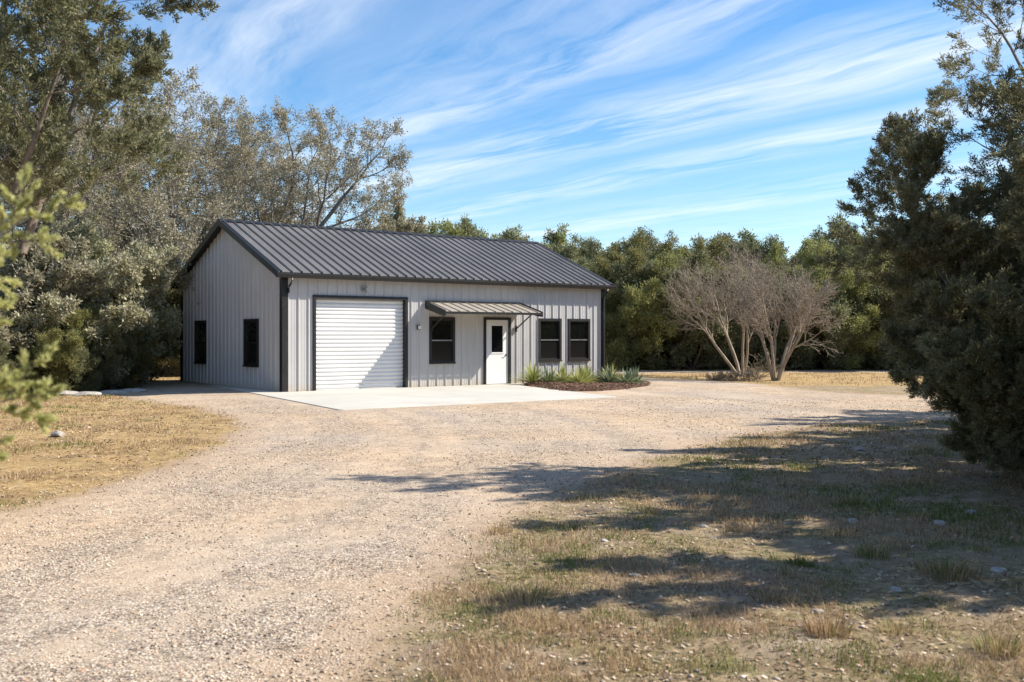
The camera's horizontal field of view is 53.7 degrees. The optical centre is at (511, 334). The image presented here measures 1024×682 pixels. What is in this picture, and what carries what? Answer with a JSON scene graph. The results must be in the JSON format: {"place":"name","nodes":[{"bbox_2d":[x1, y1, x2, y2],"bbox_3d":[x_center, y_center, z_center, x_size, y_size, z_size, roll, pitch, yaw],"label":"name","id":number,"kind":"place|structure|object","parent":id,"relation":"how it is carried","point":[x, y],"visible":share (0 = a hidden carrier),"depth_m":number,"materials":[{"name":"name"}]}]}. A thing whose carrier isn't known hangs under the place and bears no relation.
{"place":"outdoors","nodes":[
{"label":"outdoors","id":0,"kind":"place"},
{"bbox_2d":[0,365,1023,681],"bbox_3d":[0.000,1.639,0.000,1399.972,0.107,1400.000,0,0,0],"label":"ground","id":1,"kind":"structure","parent":0,"point":[798,545],"depth_m":7.71,"materials":[{"name":"brown plant"}]},
{"bbox_2d":[0,162,87,461],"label":"young juniper","id":2,"kind":"object","parent":1,"relation":"on","point":[12,380],"visible":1,"depth_m":2.57,"materials":[{"name":"green plant"}]},
{"bbox_2d":[0,325,97,395],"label":"juniper tree","id":3,"kind":"object","parent":1,"relation":"on","point":[12,354],"visible":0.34,"depth_m":27.95,"materials":[{"name":"green plant"}]},
{"bbox_2d":[5,302,99,394],"bbox_3d":[-13.515,0.314,28.835,3.483,2.787,3.414,0,0,-7],"label":"juniper tree","id":4,"kind":"object","parent":1,"relation":"on","point":[75,339],"visible":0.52,"depth_m":27.91,"materials":[{"name":"green plant"}]},
{"bbox_2d":[0,215,105,312],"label":"scrub oak","id":5,"kind":"object","parent":1,"relation":"on","point":[87,230],"visible":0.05,"depth_m":32.74,"materials":[{"name":"green plant"}]},
{"bbox_2d":[0,229,108,351],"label":"scrub oak","id":6,"kind":"object","parent":1,"relation":"on","point":[33,261],"visible":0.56,"depth_m":29.16,"materials":[{"name":"green plant"}]},
{"bbox_2d":[51,431,64,436],"bbox_3d":[-7.468,1.639,16.610,0.290,0.135,0.207,0,0,33],"label":"rock","id":7,"kind":"object","parent":1,"relation":"on","point":[57,434],"visible":0.88,"depth_m":16.53,"materials":[{"name":"stone"}]},
{"bbox_2d":[54,390,77,395],"bbox_3d":[-12.223,1.626,27.679,0.877,0.216,0.434,0,0,0],"label":"edging stone","id":8,"kind":"object","parent":1,"relation":"on","point":[65,393],"visible":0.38,"depth_m":27.54,"materials":[{"name":"stone"}]},
{"bbox_2d":[72,391,101,395],"bbox_3d":[-11.542,1.632,27.442,0.781,0.195,0.354,0,0,-9],"label":"edging stone","id":9,"kind":"object","parent":1,"relation":"on","point":[87,393],"visible":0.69,"depth_m":27.37,"materials":[{"name":"stone"}]},
{"bbox_2d":[39,307,139,391],"bbox_3d":[-12.550,0.446,29.567,3.302,2.528,2.802,0,0,29],"label":"juniper tree","id":10,"kind":"object","parent":1,"relation":"on","point":[97,375],"visible":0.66,"depth_m":29.06,"materials":[{"name":"green plant"}]},
{"bbox_2d":[2,226,179,374],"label":"scrub oak","id":11,"kind":"object","parent":1,"relation":"on","point":[168,288],"depth_m":40.42,"materials":[{"name":"green plant"}]},
{"bbox_2d":[0,233,184,371],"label":"scrub oak","id":12,"kind":"object","parent":1,"relation":"on","point":[169,321],"visible":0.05,"depth_m":32.75,"materials":[{"name":"green plant"}]},
{"bbox_2d":[0,237,185,383],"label":"scrub oak","id":13,"kind":"object","parent":1,"relation":"on","point":[129,275],"visible":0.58,"depth_m":29.47,"materials":[{"name":"green plant"}]},
{"bbox_2d":[12,234,175,377],"bbox_3d":[-14.992,-1.219,35.757,6.636,5.988,7.820,0,0,-23],"label":"juniper tree","id":14,"kind":"object","parent":1,"relation":"on","point":[159,239],"depth_m":36.79,"materials":[{"name":"green plant"}]},
{"bbox_2d":[0,0,220,253],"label":"juniper tree","id":15,"kind":"object","parent":1,"relation":"on","point":[63,21],"visible":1,"depth_m":12.69,"materials":[{"name":"green plant"}]},
{"bbox_2d":[99,390,128,394],"bbox_3d":[-11.155,1.631,28.097,0.934,0.207,0.408,0,0,-17],"label":"edging stone","id":16,"kind":"object","parent":1,"relation":"on","point":[104,392],"visible":0.49,"depth_m":28.02,"materials":[{"name":"stone"}]},
{"bbox_2d":[49,229,179,381],"bbox_3d":[-15.637,-1.145,34.199,9.837,5.903,8.806,0,0,-40],"label":"juniper tree","id":17,"kind":"object","parent":1,"relation":"on","point":[172,297],"visible":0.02,"depth_m":34.59,"materials":[{"name":"green plant"}]},
{"bbox_2d":[94,323,159,388],"bbox_3d":[-12.166,0.571,31.087,2.764,2.256,2.820,0,0,17],"label":"juniper tree","id":18,"kind":"object","parent":1,"relation":"on","point":[142,359],"visible":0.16,"depth_m":30.87,"materials":[{"name":"green plant"}]},
{"bbox_2d":[154,286,172,374],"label":"scrub oak","id":19,"kind":"object","parent":1,"relation":"on","point":[161,372],"depth_m":41.91,"materials":[{"name":"green plant"}]},
{"bbox_2d":[0,64,346,265],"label":"live oak","id":20,"kind":"object","parent":1,"relation":"on","point":[218,124],"visible":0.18,"depth_m":42.58,"materials":[{"name":"green plant"}]},
{"bbox_2d":[0,64,414,360],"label":"live oak","id":21,"kind":"object","parent":1,"relation":"on","point":[146,225],"visible":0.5,"depth_m":39.36,"materials":[{"name":"green plant"}]},
{"bbox_2d":[265,202,427,232],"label":"live oak","id":22,"kind":"object","parent":1,"relation":"on","point":[399,221],"visible":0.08,"depth_m":52.47,"materials":[{"name":"green plant"}]},
{"bbox_2d":[170,219,616,391],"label":"metal building","id":23,"kind":"structure","parent":1,"relation":"on","point":[281,307],"depth_m":31.00,"materials":[{"name":"grey paint"}]},
{"bbox_2d":[193,320,206,363],"bbox_3d":[-10.057,0.233,32.706,0.142,1.400,1.020,0,0,-37],"label":"window","id":24,"kind":"structure","parent":23,"relation":"in","point":[200,327],"depth_m":32.78,"materials":[{"name":"black glass"}]},
{"bbox_2d":[242,319,258,366],"bbox_3d":[-7.598,0.233,29.475,0.142,1.400,1.020,0,0,-37],"label":"window","id":25,"kind":"structure","parent":23,"relation":"in","point":[250,326],"depth_m":29.53,"materials":[{"name":"black glass"}]},
{"bbox_2d":[313,295,407,390],"bbox_3d":[-4.394,0.220,29.315,3.090,2.685,0.208,0,0,-37],"label":"garage door","id":26,"kind":"structure","parent":23,"relation":"in","point":[360,342],"depth_m":29.36,"materials":[{"name":"white paint"}]},
{"bbox_2d":[429,317,455,363],"bbox_3d":[-2.150,0.168,30.940,0.950,1.430,0.142,0,0,-37],"label":"window","id":27,"kind":"structure","parent":23,"relation":"in","point":[442,338],"depth_m":30.96,"materials":[{"name":"black glass"}]},
{"bbox_2d":[484,317,510,384],"bbox_3d":[-0.478,0.503,32.221,1.050,2.120,0.132,0,0,-37],"label":"entry door","id":28,"kind":"structure","parent":23,"relation":"in","point":[497,330],"depth_m":32.24,"materials":[{"name":"white paint"}]},
{"bbox_2d":[538,318,561,361],"bbox_3d":[1.247,0.168,33.529,0.990,1.430,0.142,0,0,-37],"label":"window","id":29,"kind":"structure","parent":23,"relation":"in","point":[549,329],"depth_m":33.55,"materials":[{"name":"black glass"}]},
{"bbox_2d":[568,319,590,360],"bbox_3d":[2.265,0.168,34.305,0.990,1.430,0.142,0,0,-37],"label":"window","id":30,"kind":"structure","parent":23,"relation":"in","point":[578,329],"depth_m":34.32,"materials":[{"name":"black glass"}]},
{"bbox_2d":[207,383,614,409],"bbox_3d":[-2.758,1.639,28.887,8.951,0.147,12.573,0,0,-29],"label":"concrete apron","id":31,"kind":"object","parent":1,"relation":"on","point":[359,399],"visible":0.68,"depth_m":25.72,"materials":[{"name":"grey concrete"}]},
{"bbox_2d":[386,208,504,238],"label":"juniper tree","id":32,"kind":"object","parent":1,"relation":"on","point":[427,228],"depth_m":54.10,"materials":[{"name":"green plant"}]},
{"bbox_2d":[374,218,524,239],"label":"juniper tree","id":33,"kind":"object","parent":1,"relation":"on","point":[434,228],"visible":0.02,"depth_m":57.56,"materials":[{"name":"green plant"}]},
{"bbox_2d":[0,370,957,681],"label":"gravel drive","id":34,"kind":"structure","parent":1,"relation":"on","point":[390,566],"depth_m":9.05,"materials":[{"name":"beige gravel"}]},
{"bbox_2d":[121,388,147,392],"bbox_3d":[-10.814,1.625,28.772,0.856,0.214,0.369,0,0,-26],"label":"edging stone","id":35,"kind":"object","parent":34,"relation":"on","point":[130,390],"visible":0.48,"depth_m":28.73,"materials":[{"name":"stone"}]},
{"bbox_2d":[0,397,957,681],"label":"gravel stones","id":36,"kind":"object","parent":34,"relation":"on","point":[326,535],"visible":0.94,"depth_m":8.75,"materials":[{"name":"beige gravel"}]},
{"bbox_2d":[484,521,514,533],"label":"grass tuft","id":37,"kind":"object","parent":34,"relation":"on","point":[499,528],"visible":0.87,"depth_m":8.51,"materials":[{"name":"beige plant"}]},
{"bbox_2d":[520,378,649,390],"bbox_3d":[2.475,1.573,31.926,4.415,0.140,6.996,0,0,40],"label":"mulch bed","id":38,"kind":"object","parent":34,"relation":"on","point":[595,388],"visible":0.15,"depth_m":29.64,"materials":[{"name":"brown wood"}]},
{"bbox_2d":[510,361,552,382],"bbox_3d":[0.586,1.114,31.841,1.426,0.835,1.486,0,0,-18],"label":"yucca","id":39,"kind":"object","parent":38,"relation":"on","point":[530,376],"visible":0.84,"depth_m":31.78,"materials":[{"name":"green plant"}]},
{"bbox_2d":[535,367,565,383],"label":"yucca","id":40,"kind":"object","parent":38,"relation":"on","point":[547,374],"visible":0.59,"depth_m":31.69,"materials":[{"name":"green plant"}]},
{"bbox_2d":[545,364,574,381],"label":"yucca","id":41,"kind":"object","parent":38,"relation":"on","point":[563,372],"visible":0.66,"depth_m":31.73,"materials":[{"name":"green plant"}]},
{"bbox_2d":[563,367,593,382],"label":"yucca","id":42,"kind":"object","parent":38,"relation":"on","point":[578,377],"visible":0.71,"depth_m":31.12,"materials":[{"name":"green plant"}]},
{"bbox_2d":[568,364,602,381],"bbox_3d":[2.362,1.173,31.882,1.361,0.717,1.323,0,0,0],"label":"yucca","id":43,"kind":"object","parent":38,"relation":"on","point":[588,374],"visible":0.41,"depth_m":31.74,"materials":[{"name":"green plant"}]},
{"bbox_2d":[591,366,619,381],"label":"yucca","id":44,"kind":"object","parent":38,"relation":"on","point":[608,377],"visible":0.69,"depth_m":31.52,"materials":[{"name":"green plant"}]},
{"bbox_2d":[596,363,624,380],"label":"yucca","id":45,"kind":"object","parent":38,"relation":"on","point":[612,366],"visible":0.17,"depth_m":32.31,"materials":[{"name":"green plant"}]},
{"bbox_2d":[616,368,643,384],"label":"agave","id":46,"kind":"object","parent":38,"relation":"on","point":[628,376],"visible":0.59,"depth_m":31.22,"materials":[{"name":"green plant"}]},
{"bbox_2d":[625,363,649,383],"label":"agave","id":47,"kind":"object","parent":38,"relation":"on","point":[642,375],"visible":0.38,"depth_m":31.85,"materials":[{"name":"green plant"}]},
{"bbox_2d":[422,218,570,253],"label":"juniper tree","id":48,"kind":"object","parent":1,"relation":"on","point":[456,232],"visible":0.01,"depth_m":57.80,"materials":[{"name":"green plant"}]},
{"bbox_2d":[0,395,1023,681],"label":"leaf litter","id":49,"kind":"object","parent":1,"relation":"on","point":[634,553],"visible":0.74,"depth_m":7.01,"materials":[{"name":"brown plant"}]},
{"bbox_2d":[0,417,1023,681],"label":"scattered pebbles","id":50,"kind":"object","parent":1,"relation":"on","point":[862,625],"visible":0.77,"depth_m":6.19,"materials":[{"name":"stone"}]},
{"bbox_2d":[455,213,578,258],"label":"juniper tree","id":51,"kind":"object","parent":1,"relation":"on","point":[470,231],"visible":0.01,"depth_m":54.80,"materials":[{"name":"green plant"}]},
{"bbox_2d":[497,580,558,605],"bbox_3d":[0.075,1.609,6.322,0.456,0.114,0.460,0,0,0],"label":"grass tuft","id":52,"kind":"object","parent":1,"relation":"on","point":[531,601],"visible":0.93,"depth_m":6.30,"materials":[{"name":"plant"}]},
{"bbox_2d":[517,228,582,257],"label":"juniper tree","id":53,"kind":"object","parent":1,"relation":"on","point":[548,236],"depth_m":59.26,"materials":[{"name":"green plant"}]},
{"bbox_2d":[496,235,620,276],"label":"juniper tree","id":54,"kind":"object","parent":1,"relation":"on","point":[583,250],"depth_m":58.62,"materials":[{"name":"green plant"}]},
{"bbox_2d":[547,241,580,261],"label":"juniper tree","id":55,"kind":"object","parent":1,"relation":"on","point":[567,250],"depth_m":53.61,"materials":[{"name":"green plant"}]},
{"bbox_2d":[543,233,627,271],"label":"juniper tree","id":56,"kind":"object","parent":1,"relation":"on","point":[590,242],"visible":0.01,"depth_m":56.99,"materials":[{"name":"green plant"}]},
{"bbox_2d":[598,241,621,270],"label":"juniper tree","id":57,"kind":"object","parent":1,"relation":"on","point":[615,247],"visible":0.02,"depth_m":57.93,"materials":[{"name":"green plant"}]},
{"bbox_2d":[572,255,651,270],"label":"juniper tree","id":58,"kind":"object","parent":1,"relation":"on","point":[583,261],"depth_m":53.83,"materials":[{"name":"green plant"}]},
{"bbox_2d":[541,242,691,369],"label":"juniper tree","id":59,"kind":"object","parent":1,"relation":"on","point":[620,349],"visible":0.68,"depth_m":47.63,"materials":[{"name":"green plant"}]},
{"bbox_2d":[575,235,671,263],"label":"juniper tree","id":60,"kind":"object","parent":1,"relation":"on","point":[644,246],"visible":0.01,"depth_m":58.43,"materials":[{"name":"green plant"}]},
{"bbox_2d":[628,573,640,577],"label":"rock","id":61,"kind":"object","parent":1,"relation":"on","point":[631,575],"visible":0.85,"depth_m":6.94,"materials":[{"name":"stone"}]},
{"bbox_2d":[574,256,712,305],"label":"juniper tree","id":62,"kind":"object","parent":1,"relation":"on","point":[595,272],"depth_m":55.05,"materials":[{"name":"green plant"}]},
{"bbox_2d":[638,504,662,514],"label":"grass tuft","id":63,"kind":"object","parent":1,"relation":"on","point":[650,510],"visible":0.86,"depth_m":9.41,"materials":[{"name":"beige plant"}]},
{"bbox_2d":[594,230,742,366],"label":"juniper tree","id":64,"kind":"object","parent":1,"relation":"on","point":[636,256],"visible":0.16,"depth_m":50.59,"materials":[{"name":"green plant"}]},
{"bbox_2d":[613,238,727,265],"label":"juniper tree","id":65,"kind":"object","parent":1,"relation":"on","point":[688,249],"depth_m":55.26,"materials":[{"name":"green plant"}]},
{"bbox_2d":[633,355,713,368],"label":"dry brush","id":66,"kind":"object","parent":1,"relation":"on","point":[660,367],"visible":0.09,"depth_m":49.67,"materials":[{"name":"brown plant"}]},
{"bbox_2d":[626,225,767,263],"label":"juniper tree","id":67,"kind":"object","parent":1,"relation":"on","point":[653,248],"visible":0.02,"depth_m":60.32,"materials":[{"name":"green plant"}]},
{"bbox_2d":[603,248,793,369],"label":"juniper tree","id":68,"kind":"object","parent":1,"relation":"on","point":[690,349],"visible":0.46,"depth_m":47.61,"materials":[{"name":"green plant"}]},
{"bbox_2d":[697,524,707,527],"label":"rock","id":69,"kind":"object","parent":1,"relation":"on","point":[702,525],"visible":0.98,"depth_m":8.69,"materials":[{"name":"stone"}]},
{"bbox_2d":[643,234,780,355],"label":"juniper tree","id":70,"kind":"object","parent":1,"relation":"on","point":[765,250],"visible":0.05,"depth_m":53.30,"materials":[{"name":"green plant"}]},
{"bbox_2d":[656,240,780,376],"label":"bare tree","id":71,"kind":"object","parent":1,"relation":"on","point":[710,297],"visible":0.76,"depth_m":40.48,"materials":[{"name":"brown plant"}]},
{"bbox_2d":[705,368,764,380],"bbox_3d":[7.935,1.443,36.432,2.160,0.464,1.391,0,0,0],"label":"dry brush","id":72,"kind":"object","parent":1,"relation":"on","point":[721,376],"visible":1,"depth_m":36.25,"materials":[{"name":"brown plant"}]},
{"bbox_2d":[738,454,761,461],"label":"grass tuft","id":73,"kind":"object","parent":1,"relation":"on","point":[749,457],"visible":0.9,"depth_m":13.27,"materials":[{"name":"plant"}]},
{"bbox_2d":[738,353,784,377],"bbox_3d":[9.648,1.141,39.251,1.863,1.068,1.953,0,0,0],"label":"dry brush","id":74,"kind":"object","parent":1,"relation":"on","point":[757,371],"visible":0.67,"depth_m":39.10,"materials":[{"name":"brown plant"}]},
{"bbox_2d":[722,238,803,267],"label":"juniper tree","id":75,"kind":"object","parent":1,"relation":"on","point":[799,260],"visible":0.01,"depth_m":55.31,"materials":[{"name":"green plant"}]},
{"bbox_2d":[684,246,845,369],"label":"juniper tree","id":76,"kind":"object","parent":1,"relation":"on","point":[781,343],"visible":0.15,"depth_m":47.87,"materials":[{"name":"green plant"}]},
{"bbox_2d":[744,586,792,603],"bbox_3d":[1.626,1.640,6.359,0.369,0.093,0.334,0,0,0],"label":"grass tuft","id":77,"kind":"object","parent":1,"relation":"on","point":[770,596],"visible":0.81,"depth_m":6.37,"materials":[{"name":"plant"}]},
{"bbox_2d":[706,259,847,380],"bbox_3d":[9.796,-0.526,37.236,5.073,4.539,5.931,0,0,0],"label":"bare tree","id":78,"kind":"object","parent":1,"relation":"on","point":[755,295],"visible":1,"depth_m":36.64,"materials":[{"name":"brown plant"}]},
{"bbox_2d":[737,250,852,367],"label":"juniper tree","id":79,"kind":"object","parent":1,"relation":"on","point":[827,272],"depth_m":49.41,"materials":[{"name":"green plant"}]},
{"bbox_2d":[782,553,819,567],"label":"grass tuft","id":80,"kind":"object","parent":1,"relation":"on","point":[800,562],"visible":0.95,"depth_m":7.27,"materials":[{"name":"green plant"}]},
{"bbox_2d":[735,211,883,273],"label":"juniper tree","id":81,"kind":"object","parent":1,"relation":"on","point":[751,238],"visible":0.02,"depth_m":54.77,"materials":[{"name":"green plant"}]},
{"bbox_2d":[810,609,824,614],"bbox_3d":[1.828,1.658,6.051,0.086,0.035,0.061,0,0,14],"label":"rock","id":82,"kind":"object","parent":1,"relation":"on","point":[814,610],"visible":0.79,"depth_m":6.04,"materials":[{"name":"stone"}]},
{"bbox_2d":[744,231,898,369],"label":"juniper tree","id":83,"kind":"object","parent":1,"relation":"on","point":[807,253],"visible":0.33,"depth_m":47.48,"materials":[{"name":"green plant"}]},
{"bbox_2d":[770,232,872,272],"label":"live oak","id":84,"kind":"object","parent":1,"relation":"on","point":[794,255],"visible":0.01,"depth_m":55.86,"materials":[{"name":"green plant"}]},
{"bbox_2d":[793,610,861,639],"bbox_3d":[1.757,1.603,5.650,0.429,0.125,0.388,0,0,0],"label":"grass tuft","id":85,"kind":"object","parent":1,"relation":"on","point":[829,625],"visible":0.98,"depth_m":5.61,"materials":[{"name":"beige plant"}]},
{"bbox_2d":[784,358,895,369],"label":"dry brush","id":86,"kind":"object","parent":1,"relation":"on","point":[833,366],"visible":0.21,"depth_m":48.74,"materials":[{"name":"brown plant"}]},
{"bbox_2d":[846,518,858,523],"bbox_3d":[3.015,1.651,8.938,0.107,0.057,0.166,0,0,-12],"label":"rock","id":87,"kind":"object","parent":1,"relation":"on","point":[851,519],"visible":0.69,"depth_m":8.91,"materials":[{"name":"stone"}]},
{"bbox_2d":[836,492,872,504],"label":"grass tuft","id":88,"kind":"object","parent":1,"relation":"on","point":[852,499],"visible":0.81,"depth_m":9.91,"materials":[{"name":"plant"}]},
{"bbox_2d":[853,447,866,449],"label":"rock","id":89,"kind":"object","parent":1,"relation":"on","point":[858,448],"visible":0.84,"depth_m":14.53,"materials":[{"name":"stone"}]},
{"bbox_2d":[840,540,897,559],"bbox_3d":[2.671,1.599,7.528,0.492,0.134,0.439,0,0,0],"label":"grass tuft","id":90,"kind":"object","parent":1,"relation":"on","point":[866,553],"visible":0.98,"depth_m":7.54,"materials":[{"name":"green plant"}]},
{"bbox_2d":[809,220,943,275],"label":"juniper tree","id":91,"kind":"object","parent":1,"relation":"on","point":[816,233],"depth_m":54.59,"materials":[{"name":"green plant"}]},
{"bbox_2d":[813,265,943,369],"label":"juniper tree","id":92,"kind":"object","parent":1,"relation":"on","point":[842,306],"visible":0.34,"depth_m":47.12,"materials":[{"name":"green plant"}]},
{"bbox_2d":[889,586,901,590],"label":"rock","id":93,"kind":"object","parent":1,"relation":"on","point":[894,588],"visible":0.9,"depth_m":6.53,"materials":[{"name":"stone"}]},
{"bbox_2d":[871,615,919,636],"bbox_3d":[2.152,1.639,5.704,0.332,0.102,0.295,0,0,15],"label":"grass tuft","id":94,"kind":"object","parent":1,"relation":"on","point":[892,628],"visible":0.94,"depth_m":5.70,"materials":[{"name":"beige plant"}]},
{"bbox_2d":[813,0,1023,474],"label":"juniper tree","id":95,"kind":"object","parent":1,"relation":"on","point":[968,312],"visible":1,"depth_m":11.44,"materials":[{"name":"green plant"}]},
{"bbox_2d":[871,217,985,358],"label":"juniper tree","id":96,"kind":"object","parent":1,"relation":"on","point":[892,309],"visible":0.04,"depth_m":47.11,"materials":[{"name":"green plant"}]},
{"bbox_2d":[934,520,946,525],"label":"rock","id":97,"kind":"object","parent":1,"relation":"on","point":[937,522],"visible":0.84,"depth_m":8.81,"materials":[{"name":"stone"}]},
{"bbox_2d":[907,549,992,582],"bbox_3d":[3.019,1.582,6.947,0.619,0.167,0.657,0,0,24],"label":"grass tuft","id":98,"kind":"object","parent":1,"relation":"on","point":[947,571],"visible":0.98,"depth_m":6.92,"materials":[{"name":"plant"}]},
{"bbox_2d":[964,626,1023,658],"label":"grass tuft","id":99,"kind":"object","parent":1,"relation":"on","point":[997,643],"visible":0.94,"depth_m":5.32,"materials":[{"name":"beige plant"}]},
{"bbox_2d":[990,567,1006,571],"bbox_3d":[3.426,1.657,7.111,0.118,0.037,0.170,0,0,5],"label":"rock","id":100,"kind":"object","parent":1,"relation":"on","point":[997,569],"visible":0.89,"depth_m":7.09,"materials":[{"name":"stone"}]},
{"bbox_2d":[993,96,1023,280],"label":"juniper tree","id":101,"kind":"object","parent":1,"relation":"on","point":[1013,127],"depth_m":15.23,"materials":[{"name":"green plant"}]},
{"bbox_2d":[0,0,1023,266],"label":"sky","id":102,"kind":"structure","parent":0,"point":[604,119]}
]}

